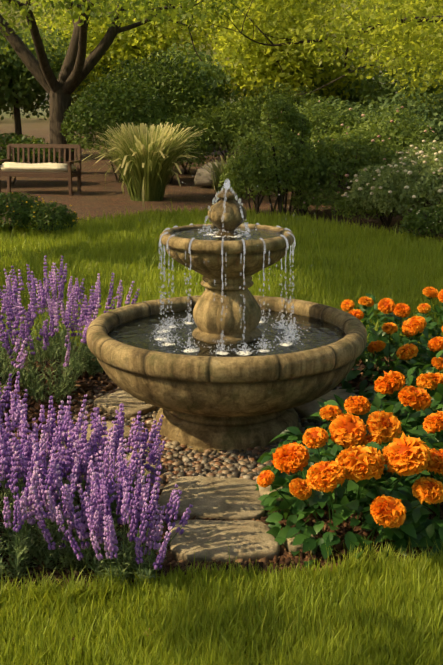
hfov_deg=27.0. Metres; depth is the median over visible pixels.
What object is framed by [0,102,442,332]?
ground
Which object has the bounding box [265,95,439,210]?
shrub
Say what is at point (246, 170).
tall shrub
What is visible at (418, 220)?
shrub
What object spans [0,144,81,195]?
bench
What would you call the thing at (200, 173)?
rock
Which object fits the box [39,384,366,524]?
pebbles
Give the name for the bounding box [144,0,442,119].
tree
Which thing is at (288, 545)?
flagstone
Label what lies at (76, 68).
tree
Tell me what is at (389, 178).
pale shrub
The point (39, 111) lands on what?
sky
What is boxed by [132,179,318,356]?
fountain water drops
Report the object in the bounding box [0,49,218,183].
shrub
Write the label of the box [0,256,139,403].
lavender
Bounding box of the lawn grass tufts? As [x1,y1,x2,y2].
[0,328,442,613]
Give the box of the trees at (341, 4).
[0,0,401,117]
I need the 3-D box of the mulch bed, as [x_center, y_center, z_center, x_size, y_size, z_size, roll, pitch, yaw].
[-0.046,0.563,5.181,4.663,0.001,3.763,0,14,2]
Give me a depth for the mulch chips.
3.97 m
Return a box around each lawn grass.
[0,202,442,341]
[0,542,442,664]
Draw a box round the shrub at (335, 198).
[240,185,405,219]
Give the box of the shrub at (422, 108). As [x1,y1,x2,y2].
[264,91,442,185]
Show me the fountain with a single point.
(203, 403)
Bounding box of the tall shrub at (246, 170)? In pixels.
[218,94,333,215]
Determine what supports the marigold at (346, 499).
on the mulch bed
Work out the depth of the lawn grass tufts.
3.42 m
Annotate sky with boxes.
[0,0,397,141]
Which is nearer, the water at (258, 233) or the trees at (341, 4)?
the water at (258, 233)
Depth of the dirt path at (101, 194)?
18.04 m
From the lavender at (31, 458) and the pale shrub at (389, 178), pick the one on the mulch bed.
the lavender at (31, 458)
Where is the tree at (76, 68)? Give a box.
[0,0,275,173]
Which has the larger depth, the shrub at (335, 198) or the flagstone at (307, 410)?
the shrub at (335, 198)
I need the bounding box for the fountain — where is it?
[86,189,366,452]
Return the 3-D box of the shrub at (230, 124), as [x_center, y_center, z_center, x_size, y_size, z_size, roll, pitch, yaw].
[0.298,-4.769,21.696,5.008,2.203,3.471,0,14,2]
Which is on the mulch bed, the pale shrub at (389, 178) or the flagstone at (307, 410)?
the flagstone at (307, 410)
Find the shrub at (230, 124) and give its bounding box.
[138,81,331,173]
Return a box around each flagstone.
[61,421,137,453]
[93,390,155,419]
[103,454,162,482]
[157,476,264,520]
[169,520,279,562]
[256,479,289,501]
[283,532,314,552]
[294,389,373,422]
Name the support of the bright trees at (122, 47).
on the ground at (81, 114)
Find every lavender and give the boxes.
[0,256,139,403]
[0,371,192,584]
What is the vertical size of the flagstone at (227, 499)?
0.091 m
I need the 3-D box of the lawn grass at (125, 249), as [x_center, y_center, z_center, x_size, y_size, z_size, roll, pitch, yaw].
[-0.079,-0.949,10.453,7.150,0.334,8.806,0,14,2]
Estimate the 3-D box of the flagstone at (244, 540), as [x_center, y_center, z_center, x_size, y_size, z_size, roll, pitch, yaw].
[0.007,0.882,3.861,0.470,0.092,0.340,0,14,2]
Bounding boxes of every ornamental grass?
[67,121,219,206]
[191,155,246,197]
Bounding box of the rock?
[194,162,226,185]
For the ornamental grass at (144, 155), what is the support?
on the dirt path at (101, 194)
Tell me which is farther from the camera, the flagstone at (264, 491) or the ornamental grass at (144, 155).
the ornamental grass at (144, 155)
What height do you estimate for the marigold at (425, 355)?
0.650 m
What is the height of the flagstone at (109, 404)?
0.091 m
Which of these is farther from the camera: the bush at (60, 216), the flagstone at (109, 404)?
the bush at (60, 216)
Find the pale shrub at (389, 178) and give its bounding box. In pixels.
[341,139,442,232]
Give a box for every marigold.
[255,350,442,567]
[340,287,442,402]
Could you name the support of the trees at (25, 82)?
on the dirt path at (101, 194)
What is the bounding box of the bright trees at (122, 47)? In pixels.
[33,0,442,156]
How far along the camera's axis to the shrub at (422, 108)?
17.71 m
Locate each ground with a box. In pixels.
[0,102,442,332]
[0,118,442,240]
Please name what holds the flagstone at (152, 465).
on the mulch bed
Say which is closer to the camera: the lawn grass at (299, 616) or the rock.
the lawn grass at (299, 616)
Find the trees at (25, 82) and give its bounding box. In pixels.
[0,23,442,159]
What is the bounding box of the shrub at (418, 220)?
[397,199,442,240]
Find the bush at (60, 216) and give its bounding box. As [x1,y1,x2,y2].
[0,191,78,233]
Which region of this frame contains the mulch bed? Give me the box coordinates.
[3,348,396,568]
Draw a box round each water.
[108,310,344,356]
[172,227,282,240]
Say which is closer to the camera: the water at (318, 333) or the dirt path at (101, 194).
the water at (318, 333)
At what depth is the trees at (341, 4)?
68.61 m
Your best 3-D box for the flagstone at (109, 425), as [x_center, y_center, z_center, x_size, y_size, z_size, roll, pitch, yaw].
[-0.678,0.583,5.025,0.334,0.097,0.428,12,19,40]
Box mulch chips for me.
[0,344,442,593]

